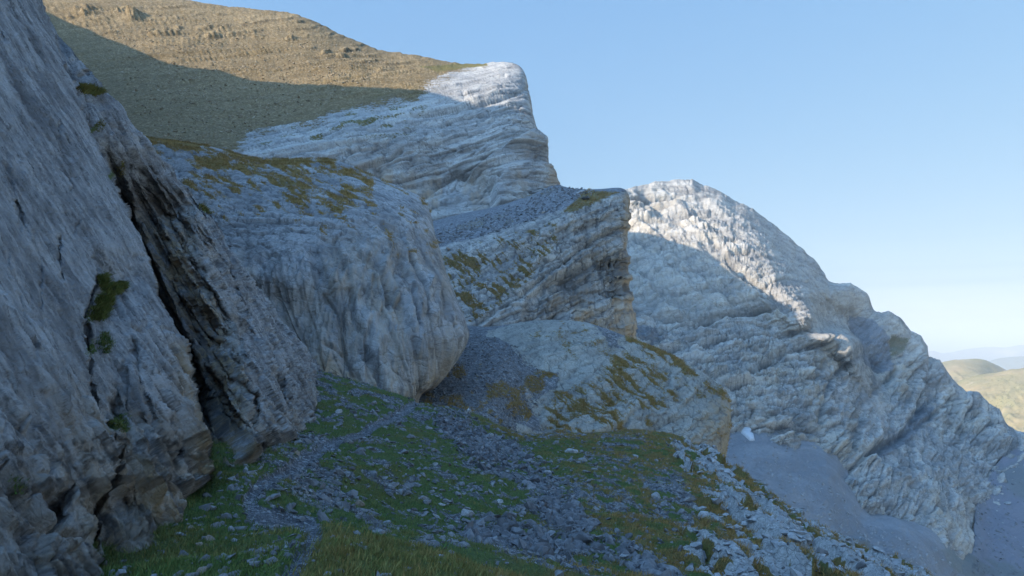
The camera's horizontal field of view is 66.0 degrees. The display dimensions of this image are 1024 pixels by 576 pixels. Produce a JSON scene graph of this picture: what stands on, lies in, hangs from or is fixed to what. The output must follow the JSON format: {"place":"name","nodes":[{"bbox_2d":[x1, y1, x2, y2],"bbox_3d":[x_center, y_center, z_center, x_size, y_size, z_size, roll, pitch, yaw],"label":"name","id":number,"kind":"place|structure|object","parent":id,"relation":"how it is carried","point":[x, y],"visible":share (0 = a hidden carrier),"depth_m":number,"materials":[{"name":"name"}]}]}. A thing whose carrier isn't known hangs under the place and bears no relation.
{"place":"outdoors","nodes":[
{"label":"outdoors","id":0,"kind":"place"},
{"bbox_2d":[0,0,319,575],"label":"cliff","id":1,"kind":"structure","parent":0,"point":[208,348],"depth_m":20.99,"materials":[{"name":"stone"}]},
{"bbox_2d":[8,475,31,495],"bbox_3d":[-7.313,2.897,11.703,0.328,0.316,0.556,2,-5,-27],"label":"grass tuft","id":2,"kind":"object","parent":1,"relation":"on","point":[21,486],"visible":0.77,"depth_m":11.56,"materials":[{"name":"plant"}]},
{"bbox_2d":[76,82,108,96],"bbox_3d":[-20.897,-9.847,39.529,1.636,2.741,9.399,2,-5,-26],"label":"grass tuft","id":3,"kind":"object","parent":1,"relation":"on","point":[95,90],"visible":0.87,"depth_m":36.78,"materials":[{"name":"green plant"}]},
{"bbox_2d":[94,118,105,131],"bbox_3d":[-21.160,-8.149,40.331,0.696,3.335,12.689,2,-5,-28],"label":"grass tuft","id":4,"kind":"object","parent":1,"relation":"on","point":[100,122],"visible":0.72,"depth_m":34.93,"materials":[{"name":"plant"}]},
{"bbox_2d":[95,331,115,352],"bbox_3d":[-10.082,1.335,19.573,0.524,0.616,0.938,2,-5,-24],"label":"grass tuft","id":5,"kind":"object","parent":1,"relation":"on","point":[104,341],"visible":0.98,"depth_m":19.50,"materials":[{"name":"green plant"}]},
{"bbox_2d":[86,271,132,321],"bbox_3d":[-11.002,0.216,21.543,0.934,1.489,3.684,1,-4,-15],"label":"grass tuft","id":6,"kind":"object","parent":1,"relation":"on","point":[102,308],"visible":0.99,"depth_m":21.23,"materials":[{"name":"green plant"}]},
{"bbox_2d":[108,412,131,431],"bbox_3d":[-8.660,3.011,17.524,0.613,0.422,1.819,2,-5,-27],"label":"grass tuft","id":7,"kind":"object","parent":1,"relation":"on","point":[123,426],"visible":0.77,"depth_m":17.05,"materials":[{"name":"green plant"}]},
{"bbox_2d":[116,159,126,177],"bbox_3d":[-18.638,-5.693,37.651,0.591,0.551,2.330,2,-4,-21],"label":"grass tuft","id":8,"kind":"object","parent":1,"relation":"on","point":[124,166],"visible":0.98,"depth_m":37.39,"materials":[{"name":"plant"}]},
{"bbox_2d":[197,203,212,213],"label":"grass tuft","id":9,"kind":"object","parent":1,"relation":"on","point":[205,209],"visible":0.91,"depth_m":45.28,"materials":[{"name":"green plant"}]},
{"bbox_2d":[43,0,559,220],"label":"mountainside","id":10,"kind":"structure","parent":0,"point":[444,139],"depth_m":403.71,"materials":[{"name":"stone"}]},
{"bbox_2d":[79,6,387,142],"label":"grass","id":11,"kind":"structure","parent":10,"relation":"on","point":[169,122],"depth_m":432.44,"materials":[{"name":"brown plant"}]},
{"bbox_2d":[148,138,468,402],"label":"cliff","id":12,"kind":"structure","parent":0,"point":[370,306],"depth_m":96.84,"materials":[{"name":"stone"}]},
{"bbox_2d":[144,134,438,254],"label":"grass","id":13,"kind":"structure","parent":12,"relation":"on","point":[296,161],"depth_m":120.47,"materials":[{"name":"green plant"}]},
{"bbox_2d":[297,522,581,575],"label":"grass","id":14,"kind":"structure","parent":0,"point":[343,560],"depth_m":11.62,"materials":[{"name":"green plant"}]},
{"bbox_2d":[93,370,932,575],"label":"ground","id":15,"kind":"structure","parent":0,"point":[789,555],"depth_m":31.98,"materials":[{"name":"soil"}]},
{"bbox_2d":[179,550,188,555],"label":"stone","id":16,"kind":"object","parent":15,"relation":"on","point":[184,552],"visible":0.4,"depth_m":13.57,"materials":[{"name":"grey stone"}]},
{"bbox_2d":[185,572,199,575],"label":"stone","id":17,"kind":"object","parent":15,"relation":"on","point":[193,574],"visible":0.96,"depth_m":10.90,"materials":[{"name":"grey stone"}]},
{"bbox_2d":[196,567,207,573],"bbox_3d":[-4.388,4.024,11.150,0.129,0.143,0.198,0,-6,-5],"label":"boulder","id":18,"kind":"object","parent":15,"relation":"on","point":[200,569],"visible":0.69,"depth_m":11.13,"materials":[{"name":"beige stone"}]},
{"bbox_2d":[201,554,209,560],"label":"stone","id":19,"kind":"object","parent":15,"relation":"on","point":[206,557],"visible":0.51,"depth_m":11.66,"materials":[{"name":"grey stone"}]},
{"bbox_2d":[205,535,214,541],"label":"boulder","id":20,"kind":"object","parent":15,"relation":"on","point":[211,537],"visible":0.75,"depth_m":14.98,"materials":[{"name":"beige stone"}]},
{"bbox_2d":[210,522,221,527],"bbox_3d":[-6.218,4.993,16.552,0.226,0.151,0.152,1,-4,-18],"label":"stone","id":21,"kind":"object","parent":15,"relation":"on","point":[216,524],"visible":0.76,"depth_m":16.54,"materials":[{"name":"grey stone"}]},
{"bbox_2d":[228,570,240,575],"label":"stone","id":22,"kind":"object","parent":15,"relation":"on","point":[232,572],"visible":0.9,"depth_m":10.51,"materials":[{"name":"grey stone"}]},
{"bbox_2d":[249,561,260,566],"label":"stone","id":23,"kind":"object","parent":15,"relation":"on","point":[251,563],"visible":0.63,"depth_m":10.70,"materials":[{"name":"grey stone"}]},
{"bbox_2d":[265,556,279,564],"bbox_3d":[-3.243,3.693,10.636,0.236,0.134,0.183,-1,-4,18],"label":"stone","id":24,"kind":"object","parent":15,"relation":"on","point":[270,559],"visible":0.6,"depth_m":10.62,"materials":[{"name":"grey stone"}]},
{"bbox_2d":[283,553,293,558],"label":"stone","id":25,"kind":"object","parent":15,"relation":"on","point":[289,554],"visible":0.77,"depth_m":11.27,"materials":[{"name":"grey stone"}]},
{"bbox_2d":[244,402,416,574],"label":"gravel","id":26,"kind":"structure","parent":15,"relation":"on","point":[292,514],"depth_m":19.26,"materials":[{"name":"grey gravel"}]},
{"bbox_2d":[330,480,342,485],"bbox_3d":[-5.853,6.471,26.159,0.500,0.234,0.318,13,6,-7],"label":"stone","id":27,"kind":"object","parent":15,"relation":"on","point":[338,483],"visible":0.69,"depth_m":26.08,"materials":[{"name":"grey stone"}]},
{"bbox_2d":[355,500,364,506],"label":"boulder","id":28,"kind":"object","parent":15,"relation":"on","point":[360,502],"visible":0.84,"depth_m":24.79,"materials":[{"name":"beige stone"}]},
{"bbox_2d":[372,528,384,534],"bbox_3d":[-2.897,5.303,17.041,0.281,0.157,0.242,0,-4,0],"label":"stone","id":29,"kind":"object","parent":15,"relation":"on","point":[382,531],"visible":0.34,"depth_m":17.03,"materials":[{"name":"grey stone"}]},
{"bbox_2d":[403,489,411,494],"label":"stone","id":30,"kind":"object","parent":15,"relation":"on","point":[407,492],"visible":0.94,"depth_m":28.94,"materials":[{"name":"grey stone"}]},
{"bbox_2d":[416,538,433,546],"bbox_3d":[-1.839,5.463,16.859,0.464,0.228,0.281,-3,-5,37],"label":"stone","id":31,"kind":"object","parent":15,"relation":"on","point":[424,540],"visible":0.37,"depth_m":16.80,"materials":[{"name":"grey stone"}]},
{"bbox_2d":[442,498,451,503],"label":"stone","id":32,"kind":"object","parent":15,"relation":"on","point":[445,500],"visible":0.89,"depth_m":29.27,"materials":[{"name":"grey stone"}]},
{"bbox_2d":[458,541,470,547],"bbox_3d":[-1.163,6.120,18.683,0.391,0.177,0.231,-4,-6,42],"label":"stone","id":33,"kind":"object","parent":15,"relation":"on","point":[464,544],"visible":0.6,"depth_m":18.61,"materials":[{"name":"grey stone"}]},
{"bbox_2d":[461,509,473,516],"bbox_3d":[-1.595,8.171,28.365,0.376,0.416,0.576,9,-7,27],"label":"boulder","id":34,"kind":"object","parent":15,"relation":"on","point":[465,512],"visible":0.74,"depth_m":28.24,"materials":[{"name":"stone"}]},
{"bbox_2d":[462,518,473,523],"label":"stone","id":35,"kind":"object","parent":15,"relation":"on","point":[467,521],"visible":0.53,"depth_m":27.64,"materials":[{"name":"grey stone"}]},
{"bbox_2d":[465,407,470,413],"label":"standing stone","id":36,"kind":"object","parent":15,"relation":"on","point":[468,411],"visible":0.62,"depth_m":56.91,"materials":[{"name":"grey stone"}]},
{"bbox_2d":[109,369,918,575],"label":"rubble","id":37,"kind":"object","parent":15,"relation":"on","point":[307,480],"visible":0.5,"depth_m":30.16,"materials":[{"name":"grey stone"}]},
{"bbox_2d":[432,403,686,575],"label":"scree","id":38,"kind":"structure","parent":15,"relation":"on","point":[545,544],"depth_m":29.49,"materials":[{"name":"gravel"}]},
{"bbox_2d":[619,553,628,557],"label":"boulder","id":39,"kind":"object","parent":38,"relation":"on","point":[622,555],"visible":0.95,"depth_m":26.79,"materials":[{"name":"stone"}]},
{"bbox_2d":[565,448,577,453],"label":"boulder","id":40,"kind":"object","parent":15,"relation":"on","point":[569,450],"visible":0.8,"depth_m":50.52,"materials":[{"name":"stone"}]},
{"bbox_2d":[651,492,660,498],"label":"boulder","id":41,"kind":"object","parent":15,"relation":"on","point":[655,494],"visible":0.64,"depth_m":38.55,"materials":[{"name":"stone"}]},
{"bbox_2d":[724,569,732,575],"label":"stone","id":42,"kind":"object","parent":15,"relation":"on","point":[728,573],"visible":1,"depth_m":22.05,"materials":[{"name":"grey stone"}]},
{"bbox_2d":[670,438,927,575],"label":"rubble","id":43,"kind":"object","parent":15,"relation":"on","point":[791,536],"visible":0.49,"depth_m":37.14,"materials":[{"name":"stone"}]},
{"bbox_2d":[665,433,934,575],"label":"grass","id":44,"kind":"structure","parent":15,"relation":"on","point":[747,531],"depth_m":36.47,"materials":[{"name":"green plant"}]},
{"bbox_2d":[433,186,637,338],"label":"cliff","id":45,"kind":"structure","parent":0,"point":[581,274],"depth_m":236.09,"materials":[{"name":"stone"}]},
{"bbox_2d":[436,185,595,244],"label":"rubble","id":46,"kind":"object","parent":45,"relation":"on","point":[516,213],"visible":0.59,"depth_m":265.31,"materials":[{"name":"grey gravel"}]},
{"bbox_2d":[442,188,618,320],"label":"grass","id":47,"kind":"structure","parent":45,"relation":"on","point":[492,261],"depth_m":231.25,"materials":[{"name":"green plant"}]},
{"bbox_2d":[581,196,590,199],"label":"boulder","id":48,"kind":"object","parent":45,"relation":"on","point":[586,198],"visible":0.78,"depth_m":250.63,"materials":[{"name":"grey stone"}]},
{"bbox_2d":[419,320,730,456],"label":"rock slope","id":49,"kind":"structure","parent":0,"point":[693,416],"depth_m":135.44,"materials":[{"name":"stone"}]},
{"bbox_2d":[424,336,544,429],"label":"rubble","id":50,"kind":"object","parent":49,"relation":"on","point":[480,394],"visible":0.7,"depth_m":116.25,"materials":[{"name":"grey gravel"}]},
{"bbox_2d":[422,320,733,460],"bbox_3d":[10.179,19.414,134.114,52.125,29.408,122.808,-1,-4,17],"label":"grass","id":51,"kind":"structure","parent":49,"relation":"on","point":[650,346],"depth_m":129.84,"materials":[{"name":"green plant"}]},
{"bbox_2d":[192,0,1023,352],"label":"sky","id":52,"kind":"structure","parent":0,"point":[884,138],"materials":[{"name":"blue"}]},
{"bbox_2d":[625,179,1023,559],"bbox_3d":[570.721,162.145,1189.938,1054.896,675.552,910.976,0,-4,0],"label":"mountain peak","id":53,"kind":"structure","parent":0,"point":[767,325],"depth_m":961.69,"materials":[{"name":"grey stone"}]},
{"bbox_2d":[726,430,1023,575],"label":"scree slope","id":54,"kind":"structure","parent":0,"point":[828,469],"depth_m":738.65,"materials":[{"name":"grey gravel"}]},
{"bbox_2d":[741,427,754,440],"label":"snow patch","id":55,"kind":"object","parent":54,"relation":"on","point":[746,432],"visible":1,"depth_m":773.29,"materials":[{"name":"white snow"}]},
{"bbox_2d":[726,434,959,575],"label":"rubble","id":56,"kind":"object","parent":54,"relation":"on","point":[865,535],"visible":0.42,"depth_m":699.89,"materials":[{"name":"stone"}]},
{"bbox_2d":[972,462,1023,575],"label":"rubble","id":57,"kind":"object","parent":54,"relation":"on","point":[992,550],"visible":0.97,"depth_m":876.31,"materials":[{"name":"grey stone"}]},
{"bbox_2d":[942,359,1005,382],"bbox_3d":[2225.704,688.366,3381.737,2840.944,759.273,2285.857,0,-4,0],"label":"hills","id":58,"kind":"structure","parent":0,"point":[959,370],"depth_m":3495.82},
{"bbox_2d":[928,345,1023,362],"bbox_3d":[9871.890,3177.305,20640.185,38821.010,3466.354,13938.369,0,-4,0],"label":"distant ridge","id":59,"kind":"structure","parent":0,"point":[988,353],"depth_m":21701.74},
{"bbox_2d":[957,368,1023,431],"bbox_3d":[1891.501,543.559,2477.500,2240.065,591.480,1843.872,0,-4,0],"label":"hills","id":60,"kind":"structure","parent":0,"point":[1003,391],"depth_m":2437.13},
{"bbox_2d":[989,356,1023,369],"bbox_3d":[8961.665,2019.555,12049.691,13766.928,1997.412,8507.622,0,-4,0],"label":"distant ridge","id":61,"kind":"structure","parent":0,"point":[1009,363],"depth_m":12437.64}
]}

